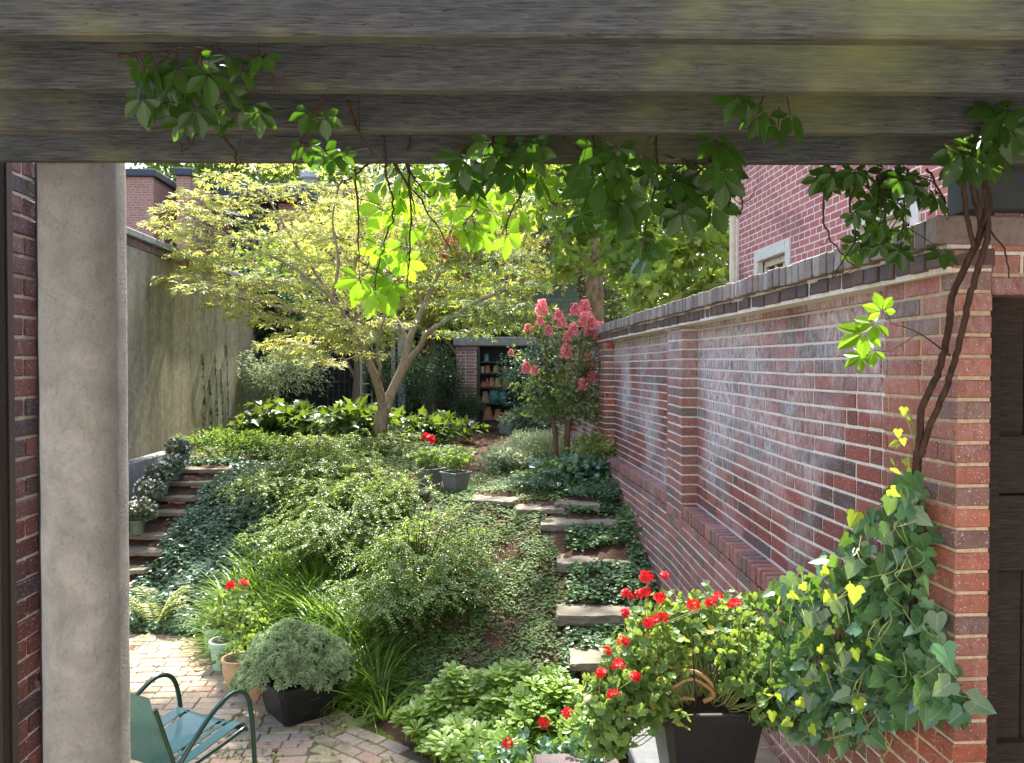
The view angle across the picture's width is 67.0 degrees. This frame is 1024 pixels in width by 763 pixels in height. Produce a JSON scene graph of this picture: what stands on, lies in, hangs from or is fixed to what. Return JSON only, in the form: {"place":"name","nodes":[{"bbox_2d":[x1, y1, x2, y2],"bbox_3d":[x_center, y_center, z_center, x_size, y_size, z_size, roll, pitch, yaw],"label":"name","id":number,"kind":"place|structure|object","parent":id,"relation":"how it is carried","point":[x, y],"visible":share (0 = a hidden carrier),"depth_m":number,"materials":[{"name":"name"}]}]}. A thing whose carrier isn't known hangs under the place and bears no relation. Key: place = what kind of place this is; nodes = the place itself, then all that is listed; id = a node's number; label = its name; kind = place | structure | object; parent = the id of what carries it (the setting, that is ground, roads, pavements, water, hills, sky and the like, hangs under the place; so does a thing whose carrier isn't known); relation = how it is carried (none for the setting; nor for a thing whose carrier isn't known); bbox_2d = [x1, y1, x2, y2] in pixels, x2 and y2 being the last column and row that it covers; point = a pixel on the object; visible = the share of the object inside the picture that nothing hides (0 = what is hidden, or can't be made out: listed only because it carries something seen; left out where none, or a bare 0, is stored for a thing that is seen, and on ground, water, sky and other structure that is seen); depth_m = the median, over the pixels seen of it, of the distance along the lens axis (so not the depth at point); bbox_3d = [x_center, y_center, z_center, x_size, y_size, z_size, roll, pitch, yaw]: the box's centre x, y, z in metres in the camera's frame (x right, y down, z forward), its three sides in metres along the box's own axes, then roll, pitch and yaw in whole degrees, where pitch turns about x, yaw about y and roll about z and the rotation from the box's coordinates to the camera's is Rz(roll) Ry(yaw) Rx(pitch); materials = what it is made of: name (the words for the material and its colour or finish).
{"place":"outdoors","nodes":[
{"label":"outdoors","id":0,"kind":"place"},
{"bbox_2d":[129,630,433,762],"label":"brick patio","id":1,"kind":"structure","parent":0,"point":[147,651],"depth_m":5.25,"materials":[{"name":"beige brick"}]},
{"bbox_2d":[0,163,42,762],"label":"brick jamb","id":2,"kind":"object","parent":1,"relation":"on","point":[21,711],"visible":0.66,"depth_m":2.57,"materials":[{"name":"brick"}]},
{"bbox_2d":[37,163,130,762],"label":"stucco column","id":3,"kind":"structure","parent":1,"relation":"on","point":[82,343],"depth_m":2.27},
{"bbox_2d":[130,672,256,762],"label":"garden chair","id":4,"kind":"object","parent":1,"relation":"on","point":[152,740],"visible":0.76,"depth_m":4.08,"materials":[{"name":"green metal"}]},
{"bbox_2d":[202,624,224,652],"bbox_3d":[-2.522,2.175,6.564,0.207,0.200,0.206,0,1,-3],"label":"plant pot","id":5,"kind":"object","parent":1,"relation":"on","point":[210,632],"visible":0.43,"depth_m":6.49,"materials":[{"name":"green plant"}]},
{"bbox_2d":[195,579,271,649],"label":"geranium plant","id":6,"kind":"object","parent":5,"relation":"in","point":[230,611],"visible":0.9,"depth_m":6.41,"materials":[{"name":"green plant"}]},
{"bbox_2d":[175,709,395,762],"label":"moss","id":7,"kind":"object","parent":1,"relation":"on","point":[262,749],"visible":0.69,"depth_m":4.90,"materials":[{"name":"green plant"}]},
{"bbox_2d":[259,662,344,726],"bbox_3d":[-1.470,2.155,5.357,0.486,0.270,0.486,-1,1,-39],"label":"black planter","id":8,"kind":"object","parent":1,"relation":"on","point":[293,706],"visible":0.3,"depth_m":5.18,"materials":[{"name":"plastic"}]},
{"bbox_2d":[227,617,356,703],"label":"sedum plant","id":9,"kind":"object","parent":8,"relation":"in","point":[313,654],"visible":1,"depth_m":5.20,"materials":[{"name":"green plant"}]},
{"bbox_2d":[133,430,627,762],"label":"leaf litter","id":10,"kind":"object","parent":1,"relation":"on","point":[275,749],"visible":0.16,"depth_m":6.51,"materials":[{"name":"brown plant"}]},
{"bbox_2d":[129,416,662,762],"bbox_3d":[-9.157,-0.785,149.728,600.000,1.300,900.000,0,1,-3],"label":"ground","id":11,"kind":"structure","parent":0,"point":[612,551],"depth_m":6.76,"materials":[{"name":"green plant"}]},
{"bbox_2d":[128,451,167,501],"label":"stone kerb","id":12,"kind":"structure","parent":11,"relation":"on","point":[136,467],"depth_m":9.29,"materials":[{"name":"stone"}]},
{"bbox_2d":[129,532,177,539],"bbox_3d":[-4.001,1.677,8.481,0.720,0.051,0.366,0,1,1],"label":"stone step","id":13,"kind":"object","parent":11,"relation":"on","point":[152,536],"visible":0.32,"depth_m":8.31,"materials":[{"name":"grey stone"}]},
{"bbox_2d":[129,520,144,534],"bbox_3d":[-4.012,1.553,8.277,0.185,0.150,0.184,0,1,-3],"label":"green pot","id":14,"kind":"object","parent":13,"relation":"on","point":[137,527],"visible":0.69,"depth_m":8.21,"materials":[{"name":"ceramic"}]},
{"bbox_2d":[129,496,158,522],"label":"begonia plant","id":15,"kind":"object","parent":14,"relation":"in","point":[147,504],"visible":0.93,"depth_m":8.23,"materials":[{"name":"green plant"}]},
{"bbox_2d":[129,585,193,624],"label":"fern plant","id":16,"kind":"object","parent":11,"relation":"on","point":[163,611],"visible":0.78,"depth_m":7.08,"materials":[{"name":"green plant"}]},
{"bbox_2d":[132,509,190,516],"bbox_3d":[-3.993,1.495,8.878,0.709,0.051,0.362,0,1,0],"label":"stone step","id":17,"kind":"object","parent":11,"relation":"on","point":[171,512],"visible":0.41,"depth_m":8.71,"materials":[{"name":"grey stone"}]},
{"bbox_2d":[141,498,155,510],"bbox_3d":[-4.054,1.356,8.624,0.185,0.150,0.184,0,1,-3],"label":"green pot","id":18,"kind":"object","parent":17,"relation":"on","point":[153,500],"visible":0.21,"depth_m":8.58,"materials":[{"name":"plastic"}]},
{"bbox_2d":[132,476,166,501],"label":"begonia plant","id":19,"kind":"object","parent":18,"relation":"in","point":[154,491],"visible":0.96,"depth_m":8.56,"materials":[{"name":"green plant"}]},
{"bbox_2d":[158,495,202,503],"bbox_3d":[-3.978,1.400,9.178,0.728,0.108,0.380,0,1,-3],"label":"stone step","id":20,"kind":"object","parent":11,"relation":"on","point":[178,499],"visible":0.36,"depth_m":9.02,"materials":[{"name":"stone"}]},
{"bbox_2d":[154,480,169,494],"bbox_3d":[-4.066,1.234,8.972,0.185,0.150,0.184,0,1,-3],"label":"green pot","id":21,"kind":"object","parent":20,"relation":"on","point":[166,488],"visible":0.44,"depth_m":8.94,"materials":[{"name":"plastic"}]},
{"bbox_2d":[143,461,175,483],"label":"begonia plant","id":22,"kind":"object","parent":21,"relation":"in","point":[158,471],"visible":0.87,"depth_m":8.94,"materials":[{"name":"green plant"}]},
{"bbox_2d":[130,163,251,182],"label":"leafy tree","id":23,"kind":"object","parent":11,"relation":"on","point":[157,166],"visible":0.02,"depth_m":28.60,"materials":[{"name":"green plant"}]},
{"bbox_2d":[126,226,274,459],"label":"stucco wall","id":24,"kind":"structure","parent":11,"relation":"on","point":[169,340],"depth_m":10.92,"materials":[{"name":"paint"}]},
{"bbox_2d":[201,342,229,442],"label":"wall creeper","id":25,"kind":"object","parent":24,"relation":"attached to","point":[210,392],"depth_m":12.69,"materials":[{"name":"green plant"}]},
{"bbox_2d":[172,424,290,459],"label":"leafy shrub","id":26,"kind":"object","parent":11,"relation":"on","point":[247,440],"visible":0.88,"depth_m":10.51,"materials":[{"name":"green plant"}]},
{"bbox_2d":[129,453,344,637],"bbox_3d":[-2.996,1.614,8.420,2.494,1.277,4.010,0,1,-14],"label":"vinca cover","id":27,"kind":"object","parent":11,"relation":"on","point":[178,548],"visible":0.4,"depth_m":8.15,"materials":[{"name":"green plant"}]},
{"bbox_2d":[145,163,337,232],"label":"leafy tree","id":28,"kind":"object","parent":11,"relation":"on","point":[269,174],"visible":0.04,"depth_m":26.01,"materials":[{"name":"green plant"}]},
{"bbox_2d":[126,167,388,369],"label":"brick townhouse","id":29,"kind":"structure","parent":11,"relation":"on","point":[146,189],"depth_m":21.96,"materials":[{"name":"brick"}]},
{"bbox_2d":[239,265,305,403],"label":"leafy tree","id":30,"kind":"object","parent":11,"relation":"on","point":[262,333],"visible":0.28,"depth_m":15.34,"materials":[{"name":"green plant"}]},
{"bbox_2d":[214,395,343,443],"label":"broadleaf shrub","id":31,"kind":"object","parent":11,"relation":"on","point":[279,417],"visible":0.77,"depth_m":12.54,"materials":[{"name":"green plant"}]},
{"bbox_2d":[207,222,352,403],"bbox_3d":[-5.299,-1.351,17.593,3.668,4.940,3.578,1,1,41],"label":"leafy tree","id":32,"kind":"object","parent":11,"relation":"on","point":[281,268],"visible":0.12,"depth_m":17.29,"materials":[{"name":"green plant"}]},
{"bbox_2d":[236,334,337,410],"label":"silvery shrub","id":33,"kind":"object","parent":11,"relation":"on","point":[266,381],"visible":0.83,"depth_m":14.02,"materials":[{"name":"green plant"}]},
{"bbox_2d":[227,432,377,460],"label":"arching shrub","id":34,"kind":"object","parent":11,"relation":"on","point":[291,443],"visible":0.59,"depth_m":10.46,"materials":[{"name":"green plant"}]},
{"bbox_2d":[211,443,394,508],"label":"arching shrub","id":35,"kind":"object","parent":11,"relation":"on","point":[303,471],"visible":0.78,"depth_m":8.52,"materials":[{"name":"green plant"}]},
{"bbox_2d":[168,527,443,737],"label":"liriope grass","id":36,"kind":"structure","parent":11,"relation":"on","point":[292,593],"depth_m":6.44,"materials":[{"name":"green plant"}]},
{"bbox_2d":[189,430,458,474],"bbox_3d":[-2.804,1.006,12.244,3.988,0.202,6.381,0,1,-3],"label":"creeping cover","id":37,"kind":"object","parent":11,"relation":"on","point":[395,459],"visible":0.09,"depth_m":10.66,"materials":[{"name":"green plant"}]},
{"bbox_2d":[233,467,439,567],"bbox_3d":[-1.678,1.312,7.494,1.950,0.809,1.895,0,1,-3],"label":"arching shrub","id":38,"kind":"object","parent":11,"relation":"on","point":[334,535],"visible":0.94,"depth_m":7.30,"materials":[{"name":"green plant"}]},
{"bbox_2d":[261,459,420,521],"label":"arching shrub","id":39,"kind":"object","parent":11,"relation":"on","point":[296,500],"visible":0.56,"depth_m":8.06,"materials":[{"name":"green plant"}]},
{"bbox_2d":[135,163,556,440],"bbox_3d":[-2.300,-1.555,11.515,5.971,5.351,3.765,0,1,-3],"label":"maple tree","id":40,"kind":"object","parent":11,"relation":"on","point":[384,405],"visible":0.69,"depth_m":10.97,"materials":[{"name":"green plant"}]},
{"bbox_2d":[293,394,406,440],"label":"broadleaf shrub","id":41,"kind":"object","parent":11,"relation":"on","point":[341,417],"visible":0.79,"depth_m":11.72,"materials":[{"name":"green plant"}]},
{"bbox_2d":[279,328,422,425],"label":"dark shed","id":42,"kind":"structure","parent":11,"relation":"on","point":[335,390],"depth_m":16.96,"materials":[{"name":"paint"}]},
{"bbox_2d":[267,166,447,411],"bbox_3d":[-3.375,-1.699,16.558,4.042,5.666,4.008,0,1,-3],"label":"leafy tree","id":43,"kind":"object","parent":11,"relation":"on","point":[355,315],"visible":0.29,"depth_m":16.23,"materials":[{"name":"green plant"}]},
{"bbox_2d":[304,428,439,462],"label":"arching shrub","id":44,"kind":"object","parent":11,"relation":"on","point":[384,443],"visible":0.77,"depth_m":10.80,"materials":[{"name":"green plant"}]},
{"bbox_2d":[376,323,409,424],"bbox_3d":[-2.491,-0.050,16.266,0.695,2.350,0.206,0,1,-3],"label":"grey arbor","id":45,"kind":"object","parent":11,"relation":"on","point":[402,341],"visible":0.14,"depth_m":16.23,"materials":[{"name":"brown wood"}]},
{"bbox_2d":[383,344,445,416],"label":"evergreen shrub","id":46,"kind":"object","parent":11,"relation":"on","point":[416,392],"visible":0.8,"depth_m":14.58,"materials":[{"name":"green plant"}]},
{"bbox_2d":[388,485,442,495],"bbox_3d":[-1.023,1.157,8.231,0.458,0.056,0.425,0,1,18],"label":"flagstone","id":47,"kind":"object","parent":11,"relation":"on","point":[421,491],"visible":0.38,"depth_m":8.05,"materials":[{"name":"grey stone"}]},
{"bbox_2d":[414,466,445,486],"bbox_3d":[-0.887,1.031,8.369,0.266,0.200,0.266,1,1,44],"label":"grey planter","id":48,"kind":"object","parent":47,"relation":"on","point":[435,477],"visible":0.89,"depth_m":8.29,"materials":[{"name":"concrete"}]},
{"bbox_2d":[406,432,444,468],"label":"geranium plant","id":49,"kind":"object","parent":48,"relation":"in","point":[427,456],"visible":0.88,"depth_m":8.37,"materials":[{"name":"green plant"}]},
{"bbox_2d":[304,504,530,634],"bbox_3d":[-0.792,1.518,6.206,1.732,0.835,1.727,0,1,-13],"label":"arching shrub","id":50,"kind":"object","parent":11,"relation":"on","point":[412,592],"visible":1,"depth_m":6.03,"materials":[{"name":"green plant"}]},
{"bbox_2d":[335,166,506,416],"bbox_3d":[-2.198,-2.056,18.469,4.189,6.311,4.049,0,1,-3],"label":"leafy tree","id":51,"kind":"object","parent":11,"relation":"on","point":[429,342],"visible":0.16,"depth_m":18.27,"materials":[{"name":"green plant"}]},
{"bbox_2d":[388,405,488,443],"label":"broadleaf shrub","id":52,"kind":"object","parent":11,"relation":"on","point":[434,423],"visible":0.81,"depth_m":12.76,"materials":[{"name":"green plant"}]},
{"bbox_2d":[320,164,560,221],"bbox_3d":[-1.515,-5.563,25.800,9.648,15.062,8.803,1,1,37],"label":"leafy tree","id":53,"kind":"object","parent":11,"relation":"on","point":[358,168],"depth_m":24.36,"materials":[{"name":"green plant"}]},
{"bbox_2d":[425,333,466,418],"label":"evergreen shrub","id":54,"kind":"object","parent":11,"relation":"on","point":[452,386],"visible":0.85,"depth_m":15.51,"materials":[{"name":"green plant"}]},
{"bbox_2d":[439,470,471,491],"bbox_3d":[-0.600,1.056,8.219,0.266,0.200,0.266,-1,1,-45],"label":"grey planter","id":55,"kind":"object","parent":11,"relation":"on","point":[456,480],"visible":0.93,"depth_m":8.14,"materials":[{"name":"concrete"}]},
{"bbox_2d":[437,446,477,471],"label":"geranium plant","id":56,"kind":"object","parent":55,"relation":"in","point":[453,457],"visible":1,"depth_m":8.22,"materials":[{"name":"green plant"}]},
{"bbox_2d":[315,466,618,732],"bbox_3d":[-0.375,1.609,7.034,2.977,1.268,5.152,0,1,-3],"label":"creeping cover","id":57,"kind":"object","parent":11,"relation":"on","point":[481,487],"visible":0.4,"depth_m":6.20,"materials":[{"name":"green plant"}]},
{"bbox_2d":[447,385,486,424],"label":"leafy shrub","id":58,"kind":"object","parent":11,"relation":"on","point":[468,402],"visible":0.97,"depth_m":15.32,"materials":[{"name":"green plant"}]},
{"bbox_2d":[386,172,581,354],"bbox_3d":[-1.136,-2.112,17.587,5.016,6.454,4.312,1,1,37],"label":"leafy tree","id":59,"kind":"object","parent":11,"relation":"on","point":[461,258],"visible":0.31,"depth_m":17.26,"materials":[{"name":"green plant"}]},
{"bbox_2d":[389,657,594,762],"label":"pachysandra bed","id":60,"kind":"object","parent":11,"relation":"on","point":[517,696],"visible":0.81,"depth_m":4.82,"materials":[{"name":"green plant"}]},
{"bbox_2d":[471,707,609,762],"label":"geranium plant","id":61,"kind":"object","parent":60,"relation":"on","point":[504,748],"visible":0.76,"depth_m":4.24,"materials":[{"name":"green plant"}]},
{"bbox_2d":[453,337,535,428],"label":"pot store","id":62,"kind":"structure","parent":11,"relation":"on","point":[472,359],"depth_m":16.25,"materials":[{"name":"brick"}]},
{"bbox_2d":[357,187,638,419],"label":"dark brick house","id":63,"kind":"structure","parent":11,"relation":"on","point":[559,300],"depth_m":19.90,"materials":[{"name":"paint"}]},
{"bbox_2d":[475,443,535,471],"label":"variegated shrub","id":64,"kind":"object","parent":11,"relation":"on","point":[504,455],"visible":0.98,"depth_m":9.29,"materials":[{"name":"green plant"}]},
{"bbox_2d":[491,336,543,426],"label":"leafy shrub","id":65,"kind":"object","parent":11,"relation":"on","point":[517,371],"visible":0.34,"depth_m":14.78,"materials":[{"name":"green plant"}]},
{"bbox_2d":[495,401,562,433],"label":"strappy perennial","id":66,"kind":"object","parent":11,"relation":"on","point":[519,420],"visible":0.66,"depth_m":12.48,"materials":[{"name":"green plant"}]},
{"bbox_2d":[493,427,578,458],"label":"flowering perennial","id":67,"kind":"object","parent":11,"relation":"on","point":[546,438],"visible":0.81,"depth_m":9.91,"materials":[{"name":"green plant"}]},
{"bbox_2d":[507,425,575,479],"bbox_3d":[0.288,0.927,11.970,1.070,0.304,7.241,0,1,-3],"label":"creeping cover","id":68,"kind":"object","parent":11,"relation":"on","point":[526,471],"visible":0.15,"depth_m":9.86,"materials":[{"name":"green plant"}]},
{"bbox_2d":[435,165,652,270],"bbox_3d":[0.446,-4.815,23.638,7.370,13.640,8.248,-1,1,-44],"label":"leafy tree","id":69,"kind":"object","parent":11,"relation":"on","point":[542,228],"visible":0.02,"depth_m":19.86,"materials":[{"name":"green plant"}]},
{"bbox_2d":[497,473,610,488],"bbox_3d":[0.457,1.032,8.124,1.243,0.152,0.694,0,1,-3],"label":"clipped mound","id":70,"kind":"object","parent":11,"relation":"on","point":[527,480],"visible":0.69,"depth_m":7.99,"materials":[{"name":"green plant"}]},
{"bbox_2d":[519,449,613,479],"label":"leafy shrub","id":71,"kind":"object","parent":11,"relation":"on","point":[566,465],"visible":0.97,"depth_m":8.14,"materials":[{"name":"green plant"}]},
{"bbox_2d":[506,298,634,458],"bbox_3d":[0.667,0.072,8.955,1.478,2.034,1.162,0,1,-3],"label":"crape myrtle","id":72,"kind":"object","parent":11,"relation":"on","point":[583,375],"visible":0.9,"depth_m":8.81,"materials":[{"name":"green plant"}]},
{"bbox_2d":[533,753,618,762],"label":"granite block","id":73,"kind":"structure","parent":11,"relation":"on","point":[556,758],"depth_m":4.04,"materials":[{"name":"stone"}]},
{"bbox_2d":[540,516,634,530],"bbox_3d":[0.722,1.396,7.226,0.925,0.213,0.444,0,1,0],"label":"stone step","id":74,"kind":"object","parent":11,"relation":"on","point":[555,524],"visible":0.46,"depth_m":7.08,"materials":[{"name":"grey stone"}]},
{"bbox_2d":[565,429,617,459],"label":"leafy shrub","id":75,"kind":"object","parent":11,"relation":"on","point":[594,445],"visible":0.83,"depth_m":8.50,"materials":[{"name":"green plant"}]},
{"bbox_2d":[555,604,632,625],"bbox_3d":[0.626,1.757,5.831,0.610,0.081,0.327,0,1,-3],"label":"stone step","id":76,"kind":"object","parent":11,"relation":"on","point":[582,614],"visible":0.83,"depth_m":5.72,"materials":[{"name":"grey stone"}]},
{"bbox_2d":[568,647,619,679],"bbox_3d":[0.603,1.972,5.293,0.434,0.203,0.322,0,1,1],"label":"stone step","id":77,"kind":"object","parent":11,"relation":"on","point":[588,659],"visible":0.45,"depth_m":5.22,"materials":[{"name":"grey stone"}]},
{"bbox_2d":[568,478,622,498],"bbox_3d":[1.006,1.068,7.782,0.812,0.191,0.663,1,1,30],"label":"clipped mound","id":78,"kind":"object","parent":11,"relation":"on","point":[612,489],"visible":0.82,"depth_m":7.67,"materials":[{"name":"green plant"}]},
{"bbox_2d":[556,553,634,571],"bbox_3d":[0.697,1.533,6.572,0.663,0.081,0.417,0,1,-3],"label":"stone step","id":79,"kind":"object","parent":11,"relation":"on","point":[562,562],"visible":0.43,"depth_m":6.44,"materials":[{"name":"grey stone"}]},
{"bbox_2d":[488,164,729,324],"bbox_3d":[0.572,-7.291,14.816,6.953,16.688,7.400,0,1,-3],"label":"sycamore tree","id":80,"kind":"object","parent":11,"relation":"on","point":[653,281],"visible":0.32,"depth_m":13.12,"materials":[{"name":"green plant"}]},
{"bbox_2d":[559,468,688,762],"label":"creeping cover","id":81,"kind":"object","parent":11,"relation":"on","point":[585,639],"visible":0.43,"depth_m":6.28,"materials":[{"name":"green plant"}]},
{"bbox_2d":[568,247,714,330],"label":"leafy tree","id":82,"kind":"object","parent":11,"relation":"on","point":[616,301],"visible":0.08,"depth_m":18.24,"materials":[{"name":"green plant"}]},
{"bbox_2d":[623,718,780,762],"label":"stone terrace","id":83,"kind":"structure","parent":11,"relation":"on","point":[647,752],"depth_m":3.83,"materials":[{"name":"grey stone"}]},
{"bbox_2d":[652,672,765,762],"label":"black planter","id":84,"kind":"object","parent":83,"relation":"on","point":[720,734],"visible":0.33,"depth_m":3.25,"materials":[{"name":"plastic"}]},
{"bbox_2d":[573,569,795,760],"bbox_3d":[0.785,1.158,3.409,1.093,0.735,0.830,0,1,-3],"label":"geranium plant","id":85,"kind":"object","parent":84,"relation":"in","point":[728,645],"visible":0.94,"depth_m":3.27,"materials":[{"name":"green plant"}]},
{"bbox_2d":[534,213,1023,762],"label":"garden wall","id":86,"kind":"structure","parent":11,"relation":"on","point":[750,423],"depth_m":3.66,"materials":[{"name":"brick"}]},
{"bbox_2d":[0,0,1023,215],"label":"pergola","id":87,"kind":"object","parent":86,"relation":"on","point":[883,82],"visible":0.88,"depth_m":1.63,"materials":[{"name":"grey wood"}]},
{"bbox_2d":[117,42,284,169],"bbox_3d":[-0.672,-0.591,1.681,0.302,0.144,0.639,0,1,-21],"label":"creeper vine","id":88,"kind":"object","parent":87,"relation":"hanging from","point":[161,80],"visible":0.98,"depth_m":1.52,"materials":[{"name":"green plant"}]},
{"bbox_2d":[282,94,380,182],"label":"creeper vine","id":89,"kind":"object","parent":87,"relation":"hanging from","point":[343,160],"visible":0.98,"depth_m":1.96,"materials":[{"name":"green plant"}]},
{"bbox_2d":[334,134,454,319],"bbox_3d":[-0.359,-0.465,2.273,0.324,0.566,0.323,1,1,28],"label":"creeper vine","id":90,"kind":"object","parent":87,"relation":"hanging from","point":[386,297],"visible":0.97,"depth_m":2.31,"materials":[{"name":"green plant"}]},
{"bbox_2d":[440,135,561,259],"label":"creeper vine","id":91,"kind":"object","parent":87,"relation":"hanging from","point":[468,236],"visible":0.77,"depth_m":2.31,"materials":[{"name":"green plant"}]},
{"bbox_2d":[432,94,803,276],"bbox_3d":[0.289,-0.494,2.118,0.976,0.374,0.708,0,1,24],"label":"creeper vine","id":92,"kind":"object","parent":87,"relation":"hanging from","point":[711,182],"visible":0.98,"depth_m":2.11,"materials":[{"name":"green plant"}]},
{"bbox_2d":[801,165,957,278],"bbox_3d":[1.082,-0.487,2.308,0.431,0.366,0.263,0,1,-3],"label":"creeper vine","id":93,"kind":"object","parent":87,"relation":"hanging from","point":[885,187],"visible":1,"depth_m":2.28,"materials":[{"name":"green plant"}]},
{"bbox_2d":[912,178,1009,473],"bbox_3d":[1.329,-0.169,2.340,0.155,0.954,0.340,0,1,-3],"label":"vine trunk","id":94,"kind":"object","parent":87,"relation":"attached to","point":[984,227],"visible":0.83,"depth_m":2.26,"materials":[{"name":"brown plant"}]},
{"bbox_2d":[837,292,950,371],"bbox_3d":[1.186,-0.154,2.419,0.323,0.254,0.073,0,1,10],"label":"creeper spray","id":95,"kind":"object","parent":94,"relation":"attached to","point":[864,345],"visible":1,"depth_m":2.42,"materials":[{"name":"green plant"}]},
{"bbox_2d":[929,100,1023,188],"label":"creeper vine","id":96,"kind":"object","parent":87,"relation":"hanging from","point":[990,152],"visible":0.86,"depth_m":1.94,"materials":[{"name":"green plant"}]},
{"bbox_2d":[752,406,996,762],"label":"english ivy","id":97,"kind":"object","parent":86,"relation":"attached to","point":[912,684],"visible":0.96,"depth_m":2.70,"materials":[{"name":"green plant"}]},
{"bbox_2d":[986,298,1023,762],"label":"wooden gate","id":98,"kind":"structure","parent":86,"relation":"attached to","point":[1005,698],"depth_m":2.59,"materials":[{"name":"brown wood"}]},
{"bbox_2d":[729,165,947,282],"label":"brick house","id":99,"kind":"structure","parent":0,"point":[777,223],"depth_m":7.87,"materials":[{"name":"brick"}]},
{"bbox_2d":[754,238,790,274],"bbox_3d":[2.822,-0.750,8.276,0.135,1.420,0.960,0,1,-3],"label":"window","id":100,"kind":"structure","parent":99,"relation":"in","point":[778,254],"depth_m":8.30,"materials":[{"name":"beige paint"}]},
{"bbox_2d":[851,194,920,243],"bbox_3d":[2.957,-0.703,6.071,0.135,1.400,0.980,0,1,-3],"label":"window","id":101,"kind":"structure","parent":99,"relation":"in","point":[915,218],"depth_m":5.91,"materials":[{"name":"white glass"}]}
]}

